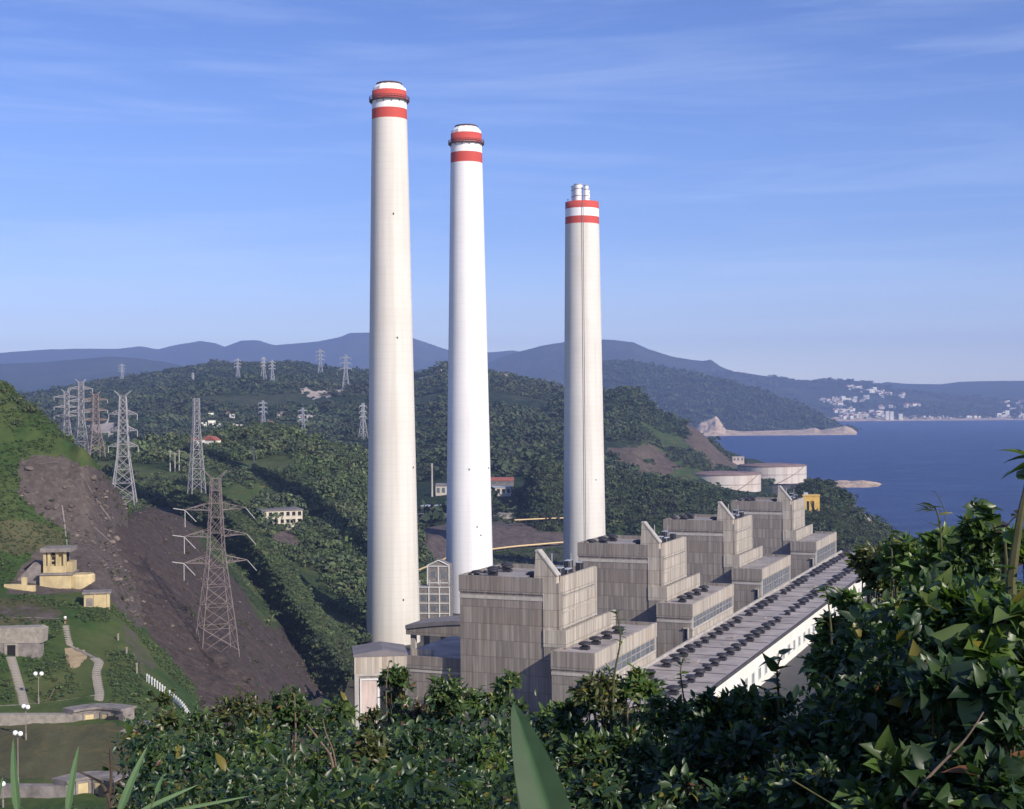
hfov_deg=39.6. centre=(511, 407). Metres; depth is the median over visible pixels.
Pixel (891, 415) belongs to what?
apartment tower
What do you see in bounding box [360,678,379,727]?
door
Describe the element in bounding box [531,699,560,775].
shrub
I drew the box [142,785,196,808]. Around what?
grass blade
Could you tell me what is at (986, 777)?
shrub
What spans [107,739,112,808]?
dry branch
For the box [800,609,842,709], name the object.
shrub
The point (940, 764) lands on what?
dry branch
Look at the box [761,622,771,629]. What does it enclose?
roof ventilator
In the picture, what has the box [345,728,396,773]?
shrub
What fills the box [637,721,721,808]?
shrub
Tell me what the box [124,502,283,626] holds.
bushes
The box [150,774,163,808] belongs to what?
grass blade
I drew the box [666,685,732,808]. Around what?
shrub
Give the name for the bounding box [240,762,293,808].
shrub
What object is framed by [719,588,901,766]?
yard
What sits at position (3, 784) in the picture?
street lamp
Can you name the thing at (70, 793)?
grass blade
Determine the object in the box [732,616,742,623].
roof ventilator
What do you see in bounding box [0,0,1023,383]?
sky
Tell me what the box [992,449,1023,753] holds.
sprig
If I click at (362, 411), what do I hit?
pylon
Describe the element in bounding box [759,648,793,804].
sprig
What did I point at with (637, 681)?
shrub
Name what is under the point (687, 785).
shrub
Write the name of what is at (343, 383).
pylon
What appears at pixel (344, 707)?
shrub
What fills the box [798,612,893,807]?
shrub
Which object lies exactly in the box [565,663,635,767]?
shrub
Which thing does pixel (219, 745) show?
shrub
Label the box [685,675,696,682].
roof ventilator
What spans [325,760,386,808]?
shrub
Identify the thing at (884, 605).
shrub
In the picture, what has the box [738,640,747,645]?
roof ventilator
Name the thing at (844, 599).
shrub
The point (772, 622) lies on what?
roof ventilator
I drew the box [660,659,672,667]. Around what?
roof ventilator
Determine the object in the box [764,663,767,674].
window
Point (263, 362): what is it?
pylon
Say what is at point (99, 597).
hut
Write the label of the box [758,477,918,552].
woodland
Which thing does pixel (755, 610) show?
roof ventilator
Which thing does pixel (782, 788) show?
shrub
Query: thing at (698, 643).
roof ventilator
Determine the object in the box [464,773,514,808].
shrub
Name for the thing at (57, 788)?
gun emplacement
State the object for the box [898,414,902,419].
apartment tower
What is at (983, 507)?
sprig
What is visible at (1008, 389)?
mountain
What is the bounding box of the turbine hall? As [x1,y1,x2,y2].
[552,550,872,744]
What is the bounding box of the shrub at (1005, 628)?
[929,587,1023,752]
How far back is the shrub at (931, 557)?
7.10 m
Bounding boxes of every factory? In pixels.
[491,477,513,485]
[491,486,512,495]
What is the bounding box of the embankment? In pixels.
[423,520,562,560]
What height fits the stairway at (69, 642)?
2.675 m
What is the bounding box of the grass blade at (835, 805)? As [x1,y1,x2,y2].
[792,779,841,808]
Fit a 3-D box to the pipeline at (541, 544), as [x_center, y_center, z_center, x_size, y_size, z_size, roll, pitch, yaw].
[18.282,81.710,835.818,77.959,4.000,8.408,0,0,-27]
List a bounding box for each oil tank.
[695,471,760,491]
[737,463,806,483]
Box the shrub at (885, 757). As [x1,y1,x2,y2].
[831,724,937,808]
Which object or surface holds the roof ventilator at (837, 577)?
on the turbine hall
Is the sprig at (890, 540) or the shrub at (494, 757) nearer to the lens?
the shrub at (494, 757)
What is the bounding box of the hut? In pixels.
[82,589,111,608]
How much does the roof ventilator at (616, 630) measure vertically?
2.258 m
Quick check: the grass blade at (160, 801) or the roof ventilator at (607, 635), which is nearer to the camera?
the grass blade at (160, 801)
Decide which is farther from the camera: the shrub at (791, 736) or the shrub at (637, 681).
the shrub at (637, 681)
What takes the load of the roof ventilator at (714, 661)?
on the turbine hall
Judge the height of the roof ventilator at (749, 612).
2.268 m
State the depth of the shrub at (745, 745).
6.28 m
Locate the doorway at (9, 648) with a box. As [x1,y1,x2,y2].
[4,643,18,656]
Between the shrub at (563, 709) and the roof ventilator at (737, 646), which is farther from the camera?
the roof ventilator at (737, 646)
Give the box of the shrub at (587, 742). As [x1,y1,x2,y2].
[552,724,631,808]
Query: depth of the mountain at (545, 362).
9154.35 m
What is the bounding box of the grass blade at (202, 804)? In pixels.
[175,795,251,808]
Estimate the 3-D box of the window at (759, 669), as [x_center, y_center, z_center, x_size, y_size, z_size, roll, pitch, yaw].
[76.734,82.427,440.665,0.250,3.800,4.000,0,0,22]
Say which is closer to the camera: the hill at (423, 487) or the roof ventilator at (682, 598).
the roof ventilator at (682, 598)
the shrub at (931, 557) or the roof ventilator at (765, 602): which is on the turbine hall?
the roof ventilator at (765, 602)
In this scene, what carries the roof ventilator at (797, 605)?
on the turbine hall
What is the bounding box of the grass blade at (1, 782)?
[0,775,3,795]
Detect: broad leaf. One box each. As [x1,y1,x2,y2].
[511,702,571,808]
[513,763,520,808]
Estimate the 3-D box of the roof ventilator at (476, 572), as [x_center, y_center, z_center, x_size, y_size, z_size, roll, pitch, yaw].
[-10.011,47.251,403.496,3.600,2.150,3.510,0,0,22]
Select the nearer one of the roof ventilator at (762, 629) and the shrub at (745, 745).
the shrub at (745, 745)
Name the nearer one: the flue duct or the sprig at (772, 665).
the sprig at (772, 665)
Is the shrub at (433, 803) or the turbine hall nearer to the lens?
the shrub at (433, 803)
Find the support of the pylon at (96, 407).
on the hill at (237, 491)
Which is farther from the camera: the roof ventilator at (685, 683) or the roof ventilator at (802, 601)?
the roof ventilator at (802, 601)
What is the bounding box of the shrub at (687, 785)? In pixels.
[616,763,706,808]
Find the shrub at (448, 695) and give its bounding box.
[420,668,484,805]
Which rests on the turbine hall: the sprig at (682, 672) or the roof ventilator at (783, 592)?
the roof ventilator at (783, 592)
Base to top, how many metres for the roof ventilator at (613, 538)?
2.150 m
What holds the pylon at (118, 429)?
on the bare slope
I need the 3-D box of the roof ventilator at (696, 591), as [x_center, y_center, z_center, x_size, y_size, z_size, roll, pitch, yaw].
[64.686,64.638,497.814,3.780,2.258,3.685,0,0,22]
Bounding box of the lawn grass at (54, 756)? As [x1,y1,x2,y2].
[0,727,122,773]
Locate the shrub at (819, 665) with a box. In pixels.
[796,640,853,804]
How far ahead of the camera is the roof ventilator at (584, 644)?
387.09 m
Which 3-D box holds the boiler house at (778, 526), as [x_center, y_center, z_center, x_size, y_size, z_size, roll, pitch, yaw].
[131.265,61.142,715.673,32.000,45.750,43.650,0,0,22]
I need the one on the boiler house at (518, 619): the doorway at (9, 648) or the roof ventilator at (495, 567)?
the roof ventilator at (495, 567)
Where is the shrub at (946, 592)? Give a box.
[896,563,995,744]
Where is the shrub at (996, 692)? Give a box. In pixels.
[926,656,1023,787]
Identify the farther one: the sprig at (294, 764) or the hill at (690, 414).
the hill at (690, 414)
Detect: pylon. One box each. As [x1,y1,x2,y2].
[55,389,76,436]
[68,379,92,453]
[82,392,107,456]
[108,390,137,508]
[119,364,124,378]
[172,470,256,656]
[234,358,240,376]
[258,400,266,422]
[261,357,266,379]
[269,360,274,381]
[298,408,307,432]
[316,349,324,373]
[340,355,350,387]
[358,403,367,439]
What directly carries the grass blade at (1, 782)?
on the ground
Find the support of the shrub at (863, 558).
on the ground
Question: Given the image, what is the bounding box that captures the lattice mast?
[187,398,205,493]
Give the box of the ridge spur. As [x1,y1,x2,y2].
[169,483,352,702]
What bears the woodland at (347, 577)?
on the hill at (237, 491)
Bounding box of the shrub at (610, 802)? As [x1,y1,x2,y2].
[568,761,632,808]
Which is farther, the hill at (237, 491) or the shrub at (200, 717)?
the hill at (237, 491)
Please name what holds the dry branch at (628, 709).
on the ground
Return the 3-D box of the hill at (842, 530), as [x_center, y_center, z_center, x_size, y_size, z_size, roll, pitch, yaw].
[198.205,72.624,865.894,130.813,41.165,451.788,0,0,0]
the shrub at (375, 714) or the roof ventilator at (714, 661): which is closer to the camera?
the shrub at (375, 714)
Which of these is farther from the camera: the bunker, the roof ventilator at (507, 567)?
the roof ventilator at (507, 567)
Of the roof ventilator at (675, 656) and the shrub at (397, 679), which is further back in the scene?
the roof ventilator at (675, 656)
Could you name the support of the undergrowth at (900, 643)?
on the ground
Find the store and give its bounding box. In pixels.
[493,512,514,518]
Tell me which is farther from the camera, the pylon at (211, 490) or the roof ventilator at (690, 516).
the roof ventilator at (690, 516)
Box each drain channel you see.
[62,505,69,560]
[81,474,110,519]
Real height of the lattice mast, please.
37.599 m
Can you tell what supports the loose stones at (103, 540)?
on the fort hill at (96, 638)
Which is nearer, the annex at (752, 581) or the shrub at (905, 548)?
the shrub at (905, 548)
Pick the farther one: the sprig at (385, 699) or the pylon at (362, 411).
the pylon at (362, 411)
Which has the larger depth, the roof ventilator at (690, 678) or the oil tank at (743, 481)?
the oil tank at (743, 481)
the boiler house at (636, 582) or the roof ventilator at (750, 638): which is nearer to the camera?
the roof ventilator at (750, 638)
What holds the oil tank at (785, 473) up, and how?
on the hill at (638, 454)
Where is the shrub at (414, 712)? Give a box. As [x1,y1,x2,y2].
[392,696,443,795]
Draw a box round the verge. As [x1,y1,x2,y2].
[494,547,562,559]
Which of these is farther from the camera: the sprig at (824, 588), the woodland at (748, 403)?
the woodland at (748, 403)
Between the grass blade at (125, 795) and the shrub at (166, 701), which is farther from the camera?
the shrub at (166, 701)
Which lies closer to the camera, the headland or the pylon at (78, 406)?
the pylon at (78, 406)
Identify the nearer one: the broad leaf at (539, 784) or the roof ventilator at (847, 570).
the broad leaf at (539, 784)
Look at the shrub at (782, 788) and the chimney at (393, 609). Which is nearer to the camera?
the shrub at (782, 788)
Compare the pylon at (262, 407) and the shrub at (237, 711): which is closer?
the shrub at (237, 711)
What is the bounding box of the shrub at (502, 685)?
[486,668,552,750]
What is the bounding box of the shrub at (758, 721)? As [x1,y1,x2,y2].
[746,687,796,804]
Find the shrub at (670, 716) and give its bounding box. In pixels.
[629,694,693,773]
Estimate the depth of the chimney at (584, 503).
732.58 m
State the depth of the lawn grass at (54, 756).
207.05 m
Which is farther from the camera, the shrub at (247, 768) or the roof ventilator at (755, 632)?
the roof ventilator at (755, 632)
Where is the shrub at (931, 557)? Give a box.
[894,521,969,584]
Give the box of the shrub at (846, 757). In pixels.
[799,670,912,785]
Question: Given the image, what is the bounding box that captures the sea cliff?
[696,416,856,435]
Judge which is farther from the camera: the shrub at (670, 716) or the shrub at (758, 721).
the shrub at (670, 716)
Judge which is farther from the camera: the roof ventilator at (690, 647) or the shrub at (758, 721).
the roof ventilator at (690, 647)
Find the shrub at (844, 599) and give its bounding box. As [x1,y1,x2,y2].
[813,584,865,646]
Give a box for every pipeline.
[492,542,562,550]
[514,517,563,523]
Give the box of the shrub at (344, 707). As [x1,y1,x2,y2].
[298,691,360,781]
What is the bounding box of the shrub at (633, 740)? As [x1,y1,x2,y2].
[603,718,668,808]
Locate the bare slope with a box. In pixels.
[115,503,322,743]
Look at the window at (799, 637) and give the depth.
501.20 m
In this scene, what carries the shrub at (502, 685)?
on the ground
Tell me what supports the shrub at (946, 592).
on the ground
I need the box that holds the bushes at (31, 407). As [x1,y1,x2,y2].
[0,387,75,445]
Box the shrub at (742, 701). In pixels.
[710,678,786,805]
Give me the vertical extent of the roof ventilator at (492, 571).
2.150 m
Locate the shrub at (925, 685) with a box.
[885,640,982,807]
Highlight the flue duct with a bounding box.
[405,615,459,648]
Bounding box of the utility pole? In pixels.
[431,463,432,496]
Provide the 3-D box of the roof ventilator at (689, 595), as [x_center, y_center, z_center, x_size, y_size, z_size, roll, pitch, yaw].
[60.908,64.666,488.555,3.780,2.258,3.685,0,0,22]
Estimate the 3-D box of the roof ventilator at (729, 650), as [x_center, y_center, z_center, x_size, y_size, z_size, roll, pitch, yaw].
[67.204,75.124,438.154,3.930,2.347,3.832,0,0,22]
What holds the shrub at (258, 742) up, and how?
on the ground
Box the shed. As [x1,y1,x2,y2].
[352,641,407,729]
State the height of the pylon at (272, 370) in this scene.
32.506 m
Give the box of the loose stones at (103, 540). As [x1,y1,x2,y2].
[15,456,146,624]
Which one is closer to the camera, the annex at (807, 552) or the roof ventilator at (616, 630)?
the roof ventilator at (616, 630)
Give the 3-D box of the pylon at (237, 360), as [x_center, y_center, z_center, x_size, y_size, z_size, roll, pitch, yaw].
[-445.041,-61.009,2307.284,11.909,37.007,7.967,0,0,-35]
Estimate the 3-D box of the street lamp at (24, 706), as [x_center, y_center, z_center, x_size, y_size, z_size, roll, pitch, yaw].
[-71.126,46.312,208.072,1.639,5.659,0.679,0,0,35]
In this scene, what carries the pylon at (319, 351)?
on the hill at (423, 487)
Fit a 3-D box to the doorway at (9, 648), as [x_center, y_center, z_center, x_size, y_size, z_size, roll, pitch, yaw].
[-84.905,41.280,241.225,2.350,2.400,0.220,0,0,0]
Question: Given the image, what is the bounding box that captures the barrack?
[255,507,303,528]
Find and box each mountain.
[0,333,518,371]
[488,339,768,385]
[880,381,1023,399]
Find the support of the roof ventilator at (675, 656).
on the turbine hall
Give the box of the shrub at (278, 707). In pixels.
[240,684,323,772]
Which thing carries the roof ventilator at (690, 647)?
on the turbine hall
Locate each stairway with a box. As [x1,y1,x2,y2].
[6,656,28,704]
[63,625,72,645]
[90,658,103,700]
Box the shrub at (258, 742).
[230,724,299,807]
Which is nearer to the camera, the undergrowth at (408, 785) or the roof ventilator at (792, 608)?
the undergrowth at (408, 785)
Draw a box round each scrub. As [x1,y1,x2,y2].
[0,379,202,808]
[48,454,145,625]
[123,503,317,709]
[167,478,360,704]
[493,546,562,564]
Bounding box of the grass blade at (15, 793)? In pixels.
[10,738,19,808]
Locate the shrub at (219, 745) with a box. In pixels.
[168,729,248,808]
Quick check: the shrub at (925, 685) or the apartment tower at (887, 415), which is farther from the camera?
the apartment tower at (887, 415)
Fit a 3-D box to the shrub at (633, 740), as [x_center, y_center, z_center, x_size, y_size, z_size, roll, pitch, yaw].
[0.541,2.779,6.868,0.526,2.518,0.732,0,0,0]
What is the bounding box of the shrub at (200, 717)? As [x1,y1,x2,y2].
[148,700,242,805]
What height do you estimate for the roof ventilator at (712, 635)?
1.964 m
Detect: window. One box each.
[86,598,92,605]
[751,671,754,684]
[758,666,760,680]
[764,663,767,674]
[793,639,795,650]
[798,635,800,646]
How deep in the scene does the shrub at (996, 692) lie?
4.64 m
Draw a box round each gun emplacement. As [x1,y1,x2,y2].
[0,703,151,732]
[0,771,141,807]
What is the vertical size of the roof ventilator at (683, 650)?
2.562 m
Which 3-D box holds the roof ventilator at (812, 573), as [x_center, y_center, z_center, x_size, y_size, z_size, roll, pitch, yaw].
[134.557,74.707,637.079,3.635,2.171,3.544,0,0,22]
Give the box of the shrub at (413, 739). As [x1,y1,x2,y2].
[386,723,449,807]
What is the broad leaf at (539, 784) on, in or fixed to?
on the ground
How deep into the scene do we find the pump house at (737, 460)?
1706.60 m
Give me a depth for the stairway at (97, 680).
234.72 m
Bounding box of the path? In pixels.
[70,645,95,657]
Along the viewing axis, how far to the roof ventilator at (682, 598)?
479.14 m
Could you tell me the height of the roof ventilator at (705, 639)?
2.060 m
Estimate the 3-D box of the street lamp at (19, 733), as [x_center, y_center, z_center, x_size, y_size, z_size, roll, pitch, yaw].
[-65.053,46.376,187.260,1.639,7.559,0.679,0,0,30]
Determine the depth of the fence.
235.40 m
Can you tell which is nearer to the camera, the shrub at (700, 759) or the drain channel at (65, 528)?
the shrub at (700, 759)
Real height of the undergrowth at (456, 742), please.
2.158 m
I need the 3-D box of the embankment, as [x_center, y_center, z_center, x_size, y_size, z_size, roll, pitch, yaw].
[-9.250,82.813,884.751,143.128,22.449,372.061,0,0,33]
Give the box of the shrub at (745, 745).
[701,719,782,807]
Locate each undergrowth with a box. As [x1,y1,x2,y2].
[102,685,792,808]
[113,728,827,808]
[765,556,1023,795]
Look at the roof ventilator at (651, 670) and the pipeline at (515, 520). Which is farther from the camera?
the pipeline at (515, 520)
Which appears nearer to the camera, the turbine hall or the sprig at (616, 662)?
the sprig at (616, 662)
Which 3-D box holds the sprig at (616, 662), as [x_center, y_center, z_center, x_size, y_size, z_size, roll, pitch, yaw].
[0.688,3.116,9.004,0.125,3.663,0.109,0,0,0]
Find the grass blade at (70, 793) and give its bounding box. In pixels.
[65,747,78,808]
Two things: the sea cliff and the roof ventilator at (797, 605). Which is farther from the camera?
the sea cliff
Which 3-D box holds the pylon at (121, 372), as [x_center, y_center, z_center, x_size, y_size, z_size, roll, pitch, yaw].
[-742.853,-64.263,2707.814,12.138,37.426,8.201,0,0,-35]
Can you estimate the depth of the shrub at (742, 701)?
8.05 m
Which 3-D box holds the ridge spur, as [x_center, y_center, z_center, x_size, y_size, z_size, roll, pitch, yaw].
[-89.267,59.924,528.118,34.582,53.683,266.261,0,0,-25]
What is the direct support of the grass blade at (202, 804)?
on the ground
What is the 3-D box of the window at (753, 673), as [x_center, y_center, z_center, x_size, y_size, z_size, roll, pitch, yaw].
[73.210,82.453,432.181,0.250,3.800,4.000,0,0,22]
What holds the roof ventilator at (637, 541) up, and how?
on the boiler house at (636, 582)
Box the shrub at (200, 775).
[168,770,212,808]
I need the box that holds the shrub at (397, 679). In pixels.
[375,662,415,803]
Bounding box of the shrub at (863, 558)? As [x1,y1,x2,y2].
[843,537,901,608]
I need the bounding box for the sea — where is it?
[706,420,1023,585]
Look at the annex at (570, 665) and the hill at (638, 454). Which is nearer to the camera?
the annex at (570, 665)
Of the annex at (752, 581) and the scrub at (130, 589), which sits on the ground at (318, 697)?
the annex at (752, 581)
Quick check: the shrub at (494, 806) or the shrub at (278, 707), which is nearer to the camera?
the shrub at (494, 806)
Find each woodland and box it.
[18,359,655,525]
[80,419,436,640]
[503,455,751,535]
[537,385,775,496]
[602,358,860,431]
[704,370,1023,417]
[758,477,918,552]
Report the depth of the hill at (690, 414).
5249.06 m
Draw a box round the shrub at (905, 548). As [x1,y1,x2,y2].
[869,530,926,598]
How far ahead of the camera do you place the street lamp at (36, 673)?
225.16 m
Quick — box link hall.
[406,636,460,699]
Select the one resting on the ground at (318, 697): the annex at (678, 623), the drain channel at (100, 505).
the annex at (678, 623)
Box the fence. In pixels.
[146,674,188,712]
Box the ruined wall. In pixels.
[4,577,35,591]
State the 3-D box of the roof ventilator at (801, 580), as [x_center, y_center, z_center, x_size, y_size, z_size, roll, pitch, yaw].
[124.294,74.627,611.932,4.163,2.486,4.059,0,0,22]
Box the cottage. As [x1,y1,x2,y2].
[435,483,446,495]
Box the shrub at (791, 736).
[773,695,854,807]
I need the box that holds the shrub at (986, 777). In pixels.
[893,739,1023,808]
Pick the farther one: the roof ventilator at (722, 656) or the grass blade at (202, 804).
the roof ventilator at (722, 656)
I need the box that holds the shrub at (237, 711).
[203,686,298,774]
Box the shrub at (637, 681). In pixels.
[620,662,670,802]
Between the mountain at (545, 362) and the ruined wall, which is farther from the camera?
the mountain at (545, 362)
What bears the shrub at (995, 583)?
on the ground
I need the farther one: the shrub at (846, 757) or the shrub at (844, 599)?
the shrub at (844, 599)
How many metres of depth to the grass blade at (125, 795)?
3.62 m
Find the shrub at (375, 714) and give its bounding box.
[347,703,387,737]
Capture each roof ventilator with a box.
[470,570,482,574]
[487,566,498,572]
[487,568,498,575]
[500,562,511,569]
[502,564,513,571]
[526,571,533,577]
[578,641,591,649]
[586,539,595,542]
[589,636,601,644]
[599,538,608,542]
[601,631,612,639]
[609,535,617,541]
[612,625,623,633]
[632,539,640,543]
[645,669,655,678]
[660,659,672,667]
[666,685,680,695]
[670,653,681,661]
[676,648,689,657]
[677,595,687,602]
[677,680,688,687]
[684,592,694,598]
[684,644,696,652]
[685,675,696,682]
[687,514,694,518]
[691,588,701,595]
[693,641,702,647]
[693,668,704,676]
[699,585,708,591]
[700,636,709,643]
[702,663,712,670]
[708,632,716,638]
[709,658,720,665]
[713,627,724,634]
[716,652,727,660]
[720,624,730,630]
[724,647,735,655]
[727,621,735,626]
[731,643,742,650]
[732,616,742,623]
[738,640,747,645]
[744,609,753,615]
[744,634,755,641]
[750,607,758,612]
[750,629,761,637]
[755,602,764,608]
[756,627,765,633]
[760,600,769,605]
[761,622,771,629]
[765,596,774,602]
[768,620,775,625]
[771,594,778,599]
[773,616,781,621]
[779,589,787,594]
[784,610,791,614]
[788,606,796,611]
[792,580,800,585]
[793,603,800,608]
[796,578,805,583]
[797,599,806,604]
[809,571,815,576]
[809,590,818,596]
[812,568,820,574]
[822,562,830,567]
[832,575,841,580]
[842,568,851,573]
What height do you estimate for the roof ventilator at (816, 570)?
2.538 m
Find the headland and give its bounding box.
[788,478,880,487]
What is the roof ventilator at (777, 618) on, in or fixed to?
on the turbine hall
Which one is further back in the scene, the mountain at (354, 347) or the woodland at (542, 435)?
the mountain at (354, 347)
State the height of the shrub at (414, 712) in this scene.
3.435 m
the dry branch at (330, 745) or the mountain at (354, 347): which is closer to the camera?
the dry branch at (330, 745)
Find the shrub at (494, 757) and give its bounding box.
[457,729,514,808]
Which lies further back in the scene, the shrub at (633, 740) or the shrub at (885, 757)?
the shrub at (633, 740)
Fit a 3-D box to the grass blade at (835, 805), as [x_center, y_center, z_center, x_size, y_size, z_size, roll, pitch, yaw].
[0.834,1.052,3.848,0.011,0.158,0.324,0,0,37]
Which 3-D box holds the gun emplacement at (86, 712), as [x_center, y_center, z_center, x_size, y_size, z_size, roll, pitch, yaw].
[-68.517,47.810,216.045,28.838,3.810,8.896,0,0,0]
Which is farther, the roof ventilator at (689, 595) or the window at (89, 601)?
the roof ventilator at (689, 595)
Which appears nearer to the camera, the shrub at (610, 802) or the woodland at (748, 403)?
the shrub at (610, 802)
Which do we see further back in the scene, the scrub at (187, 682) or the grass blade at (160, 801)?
the scrub at (187, 682)
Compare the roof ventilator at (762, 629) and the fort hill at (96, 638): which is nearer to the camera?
the fort hill at (96, 638)
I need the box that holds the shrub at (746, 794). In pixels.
[699,765,784,808]
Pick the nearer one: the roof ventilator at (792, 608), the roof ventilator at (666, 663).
the roof ventilator at (666, 663)
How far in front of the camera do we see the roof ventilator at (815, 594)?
570.15 m
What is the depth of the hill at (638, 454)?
1394.80 m
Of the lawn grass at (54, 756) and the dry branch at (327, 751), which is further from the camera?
the lawn grass at (54, 756)
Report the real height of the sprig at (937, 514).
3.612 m
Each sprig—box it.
[291,692,297,771]
[382,660,391,731]
[610,610,626,732]
[675,654,688,704]
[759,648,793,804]
[812,585,837,646]
[883,529,901,597]
[914,502,951,552]
[962,497,1004,579]
[991,510,1017,589]
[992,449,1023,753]
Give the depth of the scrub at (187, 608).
378.86 m
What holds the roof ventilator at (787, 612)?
on the turbine hall
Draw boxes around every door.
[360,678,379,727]
[683,628,688,638]
[754,589,758,597]
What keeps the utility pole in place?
on the hill at (423, 487)
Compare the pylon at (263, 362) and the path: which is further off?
the pylon at (263, 362)
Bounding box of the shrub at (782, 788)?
[759,752,862,808]
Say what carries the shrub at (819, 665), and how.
on the ground
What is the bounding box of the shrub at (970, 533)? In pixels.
[936,509,1008,632]
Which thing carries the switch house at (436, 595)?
on the ground at (318, 697)
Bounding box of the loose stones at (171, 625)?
[120,507,321,705]
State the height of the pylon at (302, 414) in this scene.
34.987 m
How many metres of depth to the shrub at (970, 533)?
6.43 m
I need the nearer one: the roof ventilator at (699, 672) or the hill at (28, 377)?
the roof ventilator at (699, 672)
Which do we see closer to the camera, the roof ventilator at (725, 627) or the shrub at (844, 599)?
the shrub at (844, 599)
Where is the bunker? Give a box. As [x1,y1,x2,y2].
[0,624,48,659]
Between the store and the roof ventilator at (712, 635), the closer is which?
the roof ventilator at (712, 635)
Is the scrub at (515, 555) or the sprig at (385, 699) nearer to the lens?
the sprig at (385, 699)
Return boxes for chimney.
[366,81,419,644]
[446,124,492,613]
[563,184,605,565]
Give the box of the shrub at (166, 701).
[111,688,183,808]
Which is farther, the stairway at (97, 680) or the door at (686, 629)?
the door at (686, 629)
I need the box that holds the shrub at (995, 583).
[977,522,1023,632]
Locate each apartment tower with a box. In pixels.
[885,411,889,419]
[890,411,893,419]
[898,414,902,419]
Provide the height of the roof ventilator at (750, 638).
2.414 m
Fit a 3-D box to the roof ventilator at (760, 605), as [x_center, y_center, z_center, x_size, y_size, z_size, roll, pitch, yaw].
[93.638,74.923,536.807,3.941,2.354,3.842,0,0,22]
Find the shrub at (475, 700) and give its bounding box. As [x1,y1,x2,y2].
[438,684,507,808]
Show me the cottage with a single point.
(441, 488)
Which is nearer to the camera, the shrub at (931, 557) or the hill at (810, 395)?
the shrub at (931, 557)
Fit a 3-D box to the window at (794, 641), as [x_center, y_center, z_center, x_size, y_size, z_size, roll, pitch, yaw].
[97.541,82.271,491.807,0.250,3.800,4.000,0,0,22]
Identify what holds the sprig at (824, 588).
on the ground
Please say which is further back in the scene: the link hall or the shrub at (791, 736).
the link hall
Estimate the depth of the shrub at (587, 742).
6.84 m
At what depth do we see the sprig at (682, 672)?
8.50 m
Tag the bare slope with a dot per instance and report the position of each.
(224, 672)
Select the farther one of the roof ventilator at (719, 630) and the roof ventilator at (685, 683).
the roof ventilator at (719, 630)
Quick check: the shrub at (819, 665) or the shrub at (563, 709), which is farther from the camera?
the shrub at (563, 709)
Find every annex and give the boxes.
[551,621,656,707]
[656,583,733,657]
[731,554,790,612]
[790,531,836,578]
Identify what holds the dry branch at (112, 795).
on the ground
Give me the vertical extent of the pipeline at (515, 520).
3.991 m
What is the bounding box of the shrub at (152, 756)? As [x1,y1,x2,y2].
[124,731,188,808]
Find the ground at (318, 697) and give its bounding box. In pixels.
[217,484,795,804]
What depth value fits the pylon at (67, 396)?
639.57 m
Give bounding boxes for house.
[18,545,94,588]
[205,436,220,446]
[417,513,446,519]
[419,559,452,619]
[459,549,615,711]
[577,521,699,653]
[663,501,762,585]
[731,456,743,464]
[731,485,812,566]
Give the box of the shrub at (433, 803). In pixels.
[394,774,456,808]
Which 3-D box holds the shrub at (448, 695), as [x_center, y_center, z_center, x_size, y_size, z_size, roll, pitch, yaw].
[-0.482,3.727,10.615,0.713,3.555,0.601,0,0,0]
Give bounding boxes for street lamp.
[2,781,5,806]
[13,730,22,781]
[21,704,29,739]
[33,672,43,703]
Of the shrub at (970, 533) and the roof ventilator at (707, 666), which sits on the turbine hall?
the roof ventilator at (707, 666)
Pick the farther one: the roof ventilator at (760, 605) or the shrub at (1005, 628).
the roof ventilator at (760, 605)
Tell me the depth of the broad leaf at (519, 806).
3.52 m
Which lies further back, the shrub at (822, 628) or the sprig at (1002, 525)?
the shrub at (822, 628)
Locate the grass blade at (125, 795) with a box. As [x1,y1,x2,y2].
[118,747,146,808]
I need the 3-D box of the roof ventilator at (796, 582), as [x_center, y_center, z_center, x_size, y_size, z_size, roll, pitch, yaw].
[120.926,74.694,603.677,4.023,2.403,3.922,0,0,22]
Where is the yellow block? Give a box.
[802,492,819,511]
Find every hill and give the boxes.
[0,357,183,392]
[0,384,212,808]
[50,362,617,527]
[96,437,426,642]
[526,466,713,535]
[558,397,772,496]
[602,364,814,430]
[710,372,1023,420]
[801,489,904,550]
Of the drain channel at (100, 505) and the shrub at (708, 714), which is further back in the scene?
the drain channel at (100, 505)
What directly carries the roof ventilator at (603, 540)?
on the boiler house at (636, 582)
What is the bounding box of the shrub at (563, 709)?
[547,691,598,765]
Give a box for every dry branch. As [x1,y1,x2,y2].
[77,770,110,808]
[101,761,124,808]
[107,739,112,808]
[306,724,334,767]
[323,719,336,766]
[627,694,639,725]
[903,712,983,808]
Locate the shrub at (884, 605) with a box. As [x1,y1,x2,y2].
[846,593,914,779]
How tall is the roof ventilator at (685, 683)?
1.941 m
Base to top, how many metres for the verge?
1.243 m

